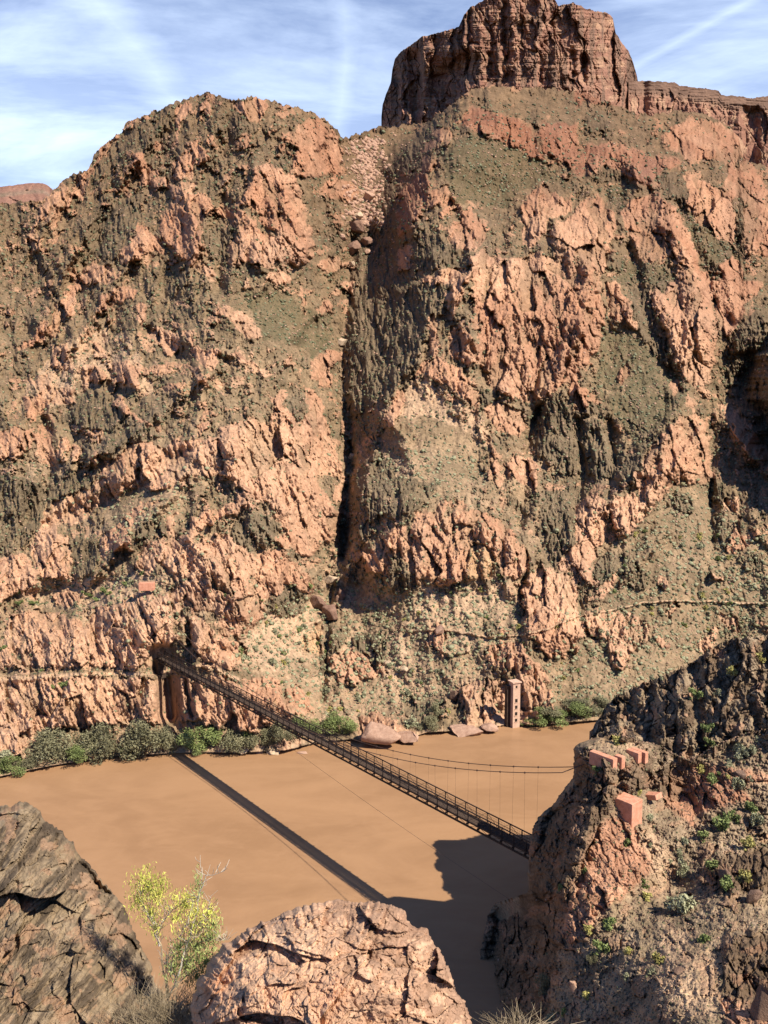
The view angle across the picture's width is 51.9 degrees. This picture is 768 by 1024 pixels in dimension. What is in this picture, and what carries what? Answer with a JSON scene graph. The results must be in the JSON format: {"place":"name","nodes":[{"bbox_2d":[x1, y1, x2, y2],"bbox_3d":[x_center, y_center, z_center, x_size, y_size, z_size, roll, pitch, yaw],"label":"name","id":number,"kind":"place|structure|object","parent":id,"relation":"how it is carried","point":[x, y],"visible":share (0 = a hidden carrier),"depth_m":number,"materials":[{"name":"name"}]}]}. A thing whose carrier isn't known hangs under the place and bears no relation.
{"place":"outdoors","nodes":[
{"label":"outdoors","id":0,"kind":"place"},
{"bbox_2d":[0,183,52,204],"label":"hill","id":1,"kind":"structure","parent":0,"point":[23,193],"depth_m":1395.88,"materials":[{"name":"stone"}]},
{"bbox_2d":[164,999,189,1023],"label":"ledge","id":2,"kind":"object","parent":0,"point":[174,1008],"visible":0.01,"depth_m":13.99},
{"bbox_2d":[0,801,162,1023],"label":"rock outcrop","id":3,"kind":"object","parent":2,"relation":"on","point":[71,951],"visible":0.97,"depth_m":11.95,"materials":[{"name":"stone"}]},
{"bbox_2d":[84,971,199,1023],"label":"dry grass tuft","id":4,"kind":"object","parent":2,"relation":"on","point":[163,1009],"visible":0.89,"depth_m":10.63,"materials":[{"name":"plant"}]},
{"bbox_2d":[123,857,236,999],"bbox_3d":[-2.893,5.932,11.229,1.616,2.193,0.502,0,6,0],"label":"desert shrub","id":5,"kind":"object","parent":2,"relation":"on","point":[189,960],"visible":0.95,"depth_m":11.19,"materials":[{"name":"yellow plant"}]},
{"bbox_2d":[190,899,471,1023],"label":"boulder","id":6,"kind":"object","parent":2,"relation":"on","point":[337,961],"visible":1,"depth_m":9.79,"materials":[{"name":"stone"}]},
{"bbox_2d":[0,721,595,1023],"bbox_3d":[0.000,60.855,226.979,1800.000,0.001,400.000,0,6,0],"label":"river","id":7,"kind":"structure","parent":0,"point":[287,830],"depth_m":166.33,"materials":[{"name":"liquid"}]},
{"bbox_2d":[398,731,418,742],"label":"boulder","id":8,"kind":"object","parent":7,"relation":"in","point":[409,736],"visible":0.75,"depth_m":211.21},
{"bbox_2d":[449,723,482,736],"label":"boulder","id":9,"kind":"object","parent":7,"relation":"in","point":[462,730],"visible":0.81,"depth_m":217.81,"materials":[{"name":"stone"}]},
{"bbox_2d":[481,723,498,731],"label":"boulder","id":10,"kind":"object","parent":7,"relation":"in","point":[491,727],"visible":1,"depth_m":218.97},
{"bbox_2d":[0,85,767,776],"bbox_3d":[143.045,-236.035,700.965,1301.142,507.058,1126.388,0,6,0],"label":"canyon wall","id":11,"kind":"structure","parent":0,"point":[694,355],"depth_m":368.88,"materials":[{"name":"stone"}]},
{"bbox_2d":[0,749,17,760],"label":"riverside bush","id":12,"kind":"object","parent":11,"relation":"on","point":[4,753],"visible":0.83,"depth_m":193.52,"materials":[{"name":"brown plant"}]},
{"bbox_2d":[0,755,25,776],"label":"riverside bush","id":13,"kind":"object","parent":11,"relation":"on","point":[5,767],"visible":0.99,"depth_m":191.46,"materials":[{"name":"green plant"}]},
{"bbox_2d":[11,752,38,769],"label":"riverside bush","id":14,"kind":"object","parent":11,"relation":"on","point":[30,762],"visible":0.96,"depth_m":193.87,"materials":[{"name":"brown plant"}]},
{"bbox_2d":[22,727,74,765],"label":"riverside bush","id":15,"kind":"object","parent":11,"relation":"on","point":[46,744],"visible":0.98,"depth_m":196.91,"materials":[{"name":"green plant"}]},
{"bbox_2d":[65,744,95,763],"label":"riverside bush","id":16,"kind":"object","parent":11,"relation":"on","point":[75,754],"visible":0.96,"depth_m":197.28,"materials":[{"name":"green plant"}]},
{"bbox_2d":[69,728,110,760],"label":"riverside bush","id":17,"kind":"object","parent":11,"relation":"on","point":[86,742],"visible":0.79,"depth_m":200.94,"materials":[{"name":"brown plant"}]},
{"bbox_2d":[89,721,135,765],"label":"riverside bush","id":18,"kind":"object","parent":11,"relation":"on","point":[107,741],"visible":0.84,"depth_m":201.13,"materials":[{"name":"brown plant"}]},
{"bbox_2d":[117,718,170,760],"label":"riverside bush","id":19,"kind":"object","parent":11,"relation":"on","point":[143,738],"visible":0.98,"depth_m":200.62,"materials":[{"name":"green plant"}]},
{"bbox_2d":[139,582,154,590],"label":"anchor block","id":20,"kind":"structure","parent":11,"relation":"on","point":[146,586],"depth_m":231.58,"materials":[{"name":"concrete"}]},
{"bbox_2d":[149,724,179,755],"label":"riverside bush","id":21,"kind":"object","parent":11,"relation":"on","point":[169,744],"visible":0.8,"depth_m":203.68,"materials":[{"name":"brown plant"}]},
{"bbox_2d":[176,726,208,749],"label":"riverside bush","id":22,"kind":"object","parent":11,"relation":"on","point":[188,738],"visible":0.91,"depth_m":205.12,"materials":[{"name":"green plant"}]},
{"bbox_2d":[189,725,223,751],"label":"riverside bush","id":23,"kind":"object","parent":11,"relation":"on","point":[212,735],"visible":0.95,"depth_m":204.88,"materials":[{"name":"green plant"}]},
{"bbox_2d":[218,728,248,752],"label":"riverside bush","id":24,"kind":"object","parent":11,"relation":"on","point":[229,740],"visible":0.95,"depth_m":203.66,"materials":[{"name":"brown plant"}]},
{"bbox_2d":[243,728,273,749],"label":"riverside bush","id":25,"kind":"object","parent":11,"relation":"on","point":[262,742],"visible":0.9,"depth_m":204.69,"materials":[{"name":"brown plant"}]},
{"bbox_2d":[266,747,279,754],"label":"boulder","id":26,"kind":"object","parent":11,"relation":"on","point":[271,752],"visible":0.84,"depth_m":205.10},
{"bbox_2d":[263,721,295,744],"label":"riverside bush","id":27,"kind":"object","parent":11,"relation":"on","point":[278,732],"visible":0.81,"depth_m":204.97,"materials":[{"name":"brown plant"}]},
{"bbox_2d":[293,715,310,738],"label":"riverside bush","id":28,"kind":"object","parent":11,"relation":"on","point":[300,723],"visible":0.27,"depth_m":208.66,"materials":[{"name":"green plant"}]},
{"bbox_2d":[302,718,322,735],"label":"riverside bush","id":29,"kind":"object","parent":11,"relation":"on","point":[314,722],"visible":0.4,"depth_m":211.74,"materials":[{"name":"green plant"}]},
{"bbox_2d":[310,594,326,608],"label":"boulder","id":30,"kind":"object","parent":11,"relation":"on","point":[317,602],"visible":0.84,"depth_m":275.02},
{"bbox_2d":[322,604,337,620],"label":"boulder","id":31,"kind":"object","parent":11,"relation":"on","point":[329,612],"visible":1,"depth_m":271.31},
{"bbox_2d":[323,575,338,583],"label":"boulder","id":32,"kind":"object","parent":11,"relation":"on","point":[329,579],"visible":0.99,"depth_m":288.67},
{"bbox_2d":[322,710,353,734],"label":"riverside bush","id":33,"kind":"object","parent":11,"relation":"on","point":[333,721],"visible":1,"depth_m":213.21,"materials":[{"name":"green plant"}]},
{"bbox_2d":[338,588,345,599],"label":"boulder","id":34,"kind":"object","parent":11,"relation":"on","point":[341,594],"visible":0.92,"depth_m":285.94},
{"bbox_2d":[338,338,347,345],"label":"boulder","id":35,"kind":"object","parent":11,"relation":"on","point":[342,342],"visible":1,"depth_m":479.06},
{"bbox_2d":[343,719,358,733],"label":"riverside bush","id":36,"kind":"object","parent":11,"relation":"on","point":[353,726],"visible":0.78,"depth_m":215.44,"materials":[{"name":"green plant"}]},
{"bbox_2d":[348,240,360,255],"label":"boulder","id":37,"kind":"object","parent":11,"relation":"on","point":[354,246],"visible":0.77,"depth_m":614.34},
{"bbox_2d":[349,220,364,232],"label":"boulder","id":38,"kind":"object","parent":11,"relation":"on","point":[356,226],"visible":0.98,"depth_m":630.69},
{"bbox_2d":[146,592,583,910],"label":"suspension bridge","id":39,"kind":"structure","parent":11,"relation":"on","point":[162,661],"depth_m":149.31,"materials":[{"name":"brown metal"}]},
{"bbox_2d":[360,237,372,245],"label":"boulder","id":40,"kind":"object","parent":11,"relation":"on","point":[365,241],"visible":1,"depth_m":621.05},
{"bbox_2d":[363,191,376,201],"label":"boulder","id":41,"kind":"object","parent":11,"relation":"on","point":[368,196],"visible":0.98,"depth_m":688.85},
{"bbox_2d":[341,137,399,227],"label":"talus","id":42,"kind":"structure","parent":11,"relation":"on","point":[370,161],"depth_m":742.79,"materials":[{"name":"stone"}]},
{"bbox_2d":[361,721,401,744],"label":"boulder","id":43,"kind":"object","parent":11,"relation":"on","point":[377,733],"visible":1,"depth_m":207.69,"materials":[{"name":"stone"}]},
{"bbox_2d":[0,97,767,720],"bbox_3d":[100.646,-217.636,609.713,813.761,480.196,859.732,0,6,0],"label":"slope scrub","id":44,"kind":"object","parent":11,"relation":"on","point":[390,383],"visible":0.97,"depth_m":391.15,"materials":[{"name":"plant"}]},
{"bbox_2d":[403,715,419,728],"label":"riverside bush","id":45,"kind":"object","parent":11,"relation":"on","point":[411,725],"visible":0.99,"depth_m":219.58,"materials":[{"name":"green plant"}]},
{"bbox_2d":[416,715,438,732],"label":"riverside bush","id":46,"kind":"object","parent":11,"relation":"on","point":[431,724],"visible":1,"depth_m":218.89,"materials":[{"name":"green plant"}]},
{"bbox_2d":[426,701,444,716],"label":"riverside bush","id":47,"kind":"object","parent":11,"relation":"on","point":[435,709],"visible":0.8,"depth_m":224.83,"materials":[{"name":"green plant"}]},
{"bbox_2d":[434,624,443,634],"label":"boulder","id":48,"kind":"object","parent":11,"relation":"on","point":[439,629],"visible":1,"depth_m":250.73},
{"bbox_2d":[110,449,767,716],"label":"talus scrub","id":49,"kind":"object","parent":11,"relation":"on","point":[557,657],"visible":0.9,"depth_m":266.89,"materials":[{"name":"green plant"}]},
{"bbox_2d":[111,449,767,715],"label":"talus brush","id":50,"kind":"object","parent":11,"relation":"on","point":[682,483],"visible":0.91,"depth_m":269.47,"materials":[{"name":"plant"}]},
{"bbox_2d":[449,690,457,701],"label":"boulder","id":51,"kind":"object","parent":11,"relation":"on","point":[453,695],"visible":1,"depth_m":233.27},
{"bbox_2d":[504,679,521,727],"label":"gauging tower","id":52,"kind":"structure","parent":11,"relation":"on","point":[512,707],"depth_m":223.30,"materials":[{"name":"concrete"}]},
{"bbox_2d":[524,706,556,726],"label":"riverside bush","id":53,"kind":"object","parent":11,"relation":"on","point":[542,722],"visible":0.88,"depth_m":223.46,"materials":[{"name":"green plant"}]},
{"bbox_2d":[540,706,561,716],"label":"riverside bush","id":54,"kind":"object","parent":11,"relation":"on","point":[549,710],"visible":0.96,"depth_m":223.16,"materials":[{"name":"green plant"}]},
{"bbox_2d":[548,709,568,727],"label":"riverside bush","id":55,"kind":"object","parent":11,"relation":"on","point":[558,719],"visible":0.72,"depth_m":223.32,"materials":[{"name":"green plant"}]},
{"bbox_2d":[562,698,595,713],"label":"riverside bush","id":56,"kind":"object","parent":11,"relation":"on","point":[587,702],"visible":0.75,"depth_m":229.13,"materials":[{"name":"green plant"}]},
{"bbox_2d":[568,701,592,717],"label":"riverside bush","id":57,"kind":"object","parent":11,"relation":"on","point":[578,707],"visible":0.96,"depth_m":225.60,"materials":[{"name":"green plant"}]},
{"bbox_2d":[588,704,603,715],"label":"riverside bush","id":58,"kind":"object","parent":11,"relation":"on","point":[597,711],"visible":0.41,"depth_m":227.83,"materials":[{"name":"brown plant"}]},
{"bbox_2d":[590,696,609,714],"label":"riverside bush","id":59,"kind":"object","parent":11,"relation":"on","point":[601,701],"visible":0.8,"depth_m":230.87,"materials":[{"name":"green plant"}]},
{"bbox_2d":[0,121,767,719],"bbox_3d":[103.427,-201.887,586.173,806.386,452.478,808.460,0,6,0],"label":"rubble","id":60,"kind":"object","parent":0,"point":[388,393],"visible":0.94,"depth_m":384.95,"materials":[{"name":"stone"}]},
{"bbox_2d":[0,0,767,189],"label":"sky","id":61,"kind":"structure","parent":0,"point":[73,73],"materials":[{"name":"blue"}]},
{"bbox_2d":[381,0,637,127],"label":"butte","id":62,"kind":"object","parent":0,"point":[544,44],"visible":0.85,"depth_m":967.80,"materials":[{"name":"stone"}]},
{"bbox_2d":[480,729,767,1023],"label":"hill","id":63,"kind":"structure","parent":0,"point":[609,781],"depth_m":97.45,"materials":[{"name":"stone"}]},
{"bbox_2d":[534,972,549,997],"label":"shrub","id":64,"kind":"object","parent":63,"relation":"on","point":[544,979],"visible":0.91,"depth_m":96.57,"materials":[{"name":"green plant"}]},
{"bbox_2d":[544,1008,554,1023],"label":"shrub","id":65,"kind":"object","parent":63,"relation":"on","point":[549,1015],"visible":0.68,"depth_m":88.03,"materials":[{"name":"brown plant"}]},
{"bbox_2d":[569,981,576,993],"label":"boulder","id":66,"kind":"object","parent":63,"relation":"on","point":[573,985],"visible":1,"depth_m":86.52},
{"bbox_2d":[583,924,592,934],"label":"shrub","id":67,"kind":"object","parent":63,"relation":"on","point":[585,928],"visible":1,"depth_m":89.66,"materials":[{"name":"yellow plant"}]},
{"bbox_2d":[586,951,597,964],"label":"shrub","id":68,"kind":"object","parent":63,"relation":"on","point":[591,959],"visible":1,"depth_m":86.97,"materials":[{"name":"brown plant"}]},
{"bbox_2d":[592,939,609,954],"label":"shrub","id":69,"kind":"object","parent":63,"relation":"on","point":[600,945],"visible":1,"depth_m":87.03,"materials":[{"name":"green plant"}]},
{"bbox_2d":[589,749,616,768],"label":"anchor block","id":70,"kind":"structure","parent":63,"relation":"on","point":[595,757],"depth_m":108.82,"materials":[{"name":"concrete"}]},
{"bbox_2d":[602,917,616,930],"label":"shrub","id":71,"kind":"object","parent":63,"relation":"on","point":[608,923],"visible":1,"depth_m":89.42,"materials":[{"name":"green plant"}]},
{"bbox_2d":[612,735,620,745],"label":"shrub","id":72,"kind":"object","parent":63,"relation":"on","point":[616,739],"visible":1,"depth_m":113.14,"materials":[{"name":"yellow plant"}]},
{"bbox_2d":[614,754,624,768],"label":"anchor block","id":73,"kind":"structure","parent":63,"relation":"on","point":[620,759],"depth_m":108.08,"materials":[{"name":"concrete"}]},
{"bbox_2d":[615,792,642,827],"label":"anchor block","id":74,"kind":"structure","parent":63,"relation":"on","point":[628,806],"depth_m":102.73,"materials":[{"name":"concrete"}]},
{"bbox_2d":[491,733,767,1023],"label":"hillside scrub","id":75,"kind":"object","parent":63,"relation":"on","point":[614,888],"visible":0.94,"depth_m":93.37,"materials":[{"name":"plant"}]},
{"bbox_2d":[492,728,767,1023],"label":"hillside rubble","id":76,"kind":"object","parent":63,"relation":"on","point":[634,901],"visible":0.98,"depth_m":92.68,"materials":[{"name":"stone"}]},
{"bbox_2d":[626,748,641,763],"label":"anchor block","id":77,"kind":"structure","parent":63,"relation":"on","point":[636,755],"depth_m":110.33,"materials":[{"name":"concrete"}]},
{"bbox_2d":[631,747,647,763],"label":"anchor block","id":78,"kind":"structure","parent":63,"relation":"on","point":[644,759],"depth_m":111.16,"materials":[{"name":"concrete"}]},
{"bbox_2d":[643,891,652,901],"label":"shrub","id":79,"kind":"object","parent":63,"relation":"on","point":[646,896],"visible":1,"depth_m":93.84,"materials":[{"name":"yellow plant"}]},
{"bbox_2d":[646,791,662,799],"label":"anchor block","id":80,"kind":"structure","parent":63,"relation":"on","point":[650,795],"depth_m":107.40,"materials":[{"name":"concrete"}]},
{"bbox_2d":[651,951,665,965],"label":"shrub","id":81,"kind":"object","parent":63,"relation":"on","point":[656,956],"visible":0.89,"depth_m":80.15,"materials":[{"name":"yellow plant"}]},
{"bbox_2d":[674,966,683,974],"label":"boulder","id":82,"kind":"object","parent":63,"relation":"on","point":[678,970],"visible":0.97,"depth_m":75.97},
{"bbox_2d":[663,893,696,914],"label":"shrub","id":83,"kind":"object","parent":63,"relation":"on","point":[681,904],"visible":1,"depth_m":89.69,"materials":[{"name":"plant"}]},
{"bbox_2d":[677,858,689,877],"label":"shrub","id":84,"kind":"object","parent":63,"relation":"on","point":[681,873],"visible":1,"depth_m":98.74,"materials":[{"name":"plant"}]},
{"bbox_2d":[697,830,709,842],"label":"shrub","id":85,"kind":"object","parent":63,"relation":"on","point":[701,834],"visible":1,"depth_m":102.72,"materials":[{"name":"green plant"}]},
{"bbox_2d":[697,934,710,943],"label":"shrub","id":86,"kind":"object","parent":63,"relation":"on","point":[703,938],"visible":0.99,"depth_m":81.66,"materials":[{"name":"green plant"}]},
{"bbox_2d":[704,858,719,873],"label":"shrub","id":87,"kind":"object","parent":63,"relation":"on","point":[711,864],"visible":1,"depth_m":95.69,"materials":[{"name":"green plant"}]},
{"bbox_2d":[706,772,717,785],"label":"shrub","id":88,"kind":"object","parent":63,"relation":"on","point":[711,778],"visible":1,"depth_m":109.93,"materials":[{"name":"green plant"}]},
{"bbox_2d":[712,811,732,831],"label":"shrub","id":89,"kind":"object","parent":63,"relation":"on","point":[723,822],"visible":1,"depth_m":103.36,"materials":[{"name":"green plant"}]},
{"bbox_2d":[718,869,733,882],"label":"boulder","id":90,"kind":"object","parent":63,"relation":"on","point":[722,873],"visible":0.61,"depth_m":92.06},
{"bbox_2d":[719,874,733,891],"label":"shrub","id":91,"kind":"object","parent":63,"relation":"on","point":[727,883],"visible":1,"depth_m":90.61,"materials":[{"name":"green plant"}]},
{"bbox_2d":[731,776,745,789],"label":"shrub","id":92,"kind":"object","parent":63,"relation":"on","point":[739,785],"visible":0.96,"depth_m":108.61,"materials":[{"name":"grey plant"}]},
{"bbox_2d":[732,770,745,778],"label":"boulder","id":93,"kind":"object","parent":63,"relation":"on","point":[740,774],"visible":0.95,"depth_m":109.24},
{"bbox_2d":[732,743,748,759],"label":"shrub","id":94,"kind":"object","parent":63,"relation":"on","point":[738,748],"visible":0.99,"depth_m":113.26,"materials":[{"name":"grey plant"}]},
{"bbox_2d":[735,869,751,883],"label":"shrub","id":95,"kind":"object","parent":63,"relation":"on","point":[747,875],"visible":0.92,"depth_m":92.31,"materials":[{"name":"yellow plant"}]},
{"bbox_2d":[740,835,755,851],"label":"shrub","id":96,"kind":"object","parent":63,"relation":"on","point":[748,842],"visible":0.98,"depth_m":99.42,"materials":[{"name":"yellow plant"}]},
{"bbox_2d":[742,744,756,756],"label":"shrub","id":97,"kind":"object","parent":63,"relation":"on","point":[752,749],"visible":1,"depth_m":112.53,"materials":[{"name":"grey plant"}]},
{"bbox_2d":[744,800,758,812],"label":"shrub","id":98,"kind":"object","parent":63,"relation":"on","point":[752,808],"visible":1,"depth_m":105.61,"materials":[{"name":"green plant"}]},
{"bbox_2d":[746,889,762,903],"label":"boulder","id":99,"kind":"object","parent":63,"relation":"on","point":[754,895],"visible":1,"depth_m":87.88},
{"bbox_2d":[745,812,764,827],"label":"shrub","id":100,"kind":"object","parent":63,"relation":"on","point":[755,818],"visible":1,"depth_m":103.66,"materials":[{"name":"grey plant"}]},
{"bbox_2d":[750,985,767,1021],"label":"boulder","id":101,"kind":"object","parent":63,"relation":"on","point":[759,1008],"visible":0.98,"depth_m":65.15,"materials":[{"name":"stone"}]},
{"bbox_2d":[589,634,767,759],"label":"dark ridge","id":102,"kind":"structure","parent":0,"point":[667,713],"depth_m":126.12,"materials":[{"name":"stone"}]},
{"bbox_2d":[687,687,702,700],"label":"shrub","id":103,"kind":"object","parent":102,"relation":"on","point":[694,692],"visible":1,"depth_m":125.30,"materials":[{"name":"green plant"}]},
{"bbox_2d":[700,723,714,733],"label":"shrub","id":104,"kind":"object","parent":102,"relation":"on","point":[707,727],"visible":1,"depth_m":119.13,"materials":[{"name":"green plant"}]},
{"bbox_2d":[703,737,714,746],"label":"shrub","id":105,"kind":"object","parent":102,"relation":"on","point":[710,743],"visible":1,"depth_m":117.95,"materials":[{"name":"green plant"}]},
{"bbox_2d":[726,665,737,676],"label":"shrub","id":106,"kind":"object","parent":102,"relation":"on","point":[733,672],"visible":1,"depth_m":124.96,"materials":[{"name":"plant"}]},
{"bbox_2d":[755,651,765,662],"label":"shrub","id":107,"kind":"object","parent":102,"relation":"on","point":[759,657],"visible":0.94,"depth_m":124.68,"materials":[{"name":"yellow plant"}]},
{"bbox_2d":[628,80,767,166],"bbox_3d":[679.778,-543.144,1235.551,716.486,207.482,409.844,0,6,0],"label":"mesa","id":108,"kind":"structure","parent":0,"point":[745,119],"depth_m":1115.03,"materials":[{"name":"stone"}]},
{"bbox_3d":[2.202,9.233,12.637,2.295,2.210,1.239,0,6,0],"label":"small boulder","id":109,"kind":"object","parent":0,"visible":0},
{"bbox_2d":[473,998,582,1023],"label":"bare shrub","id":110,"kind":"object","parent":109,"relation":"on","point":[516,1022],"visible":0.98,"depth_m":12.49,"materials":[{"name":"plant"}]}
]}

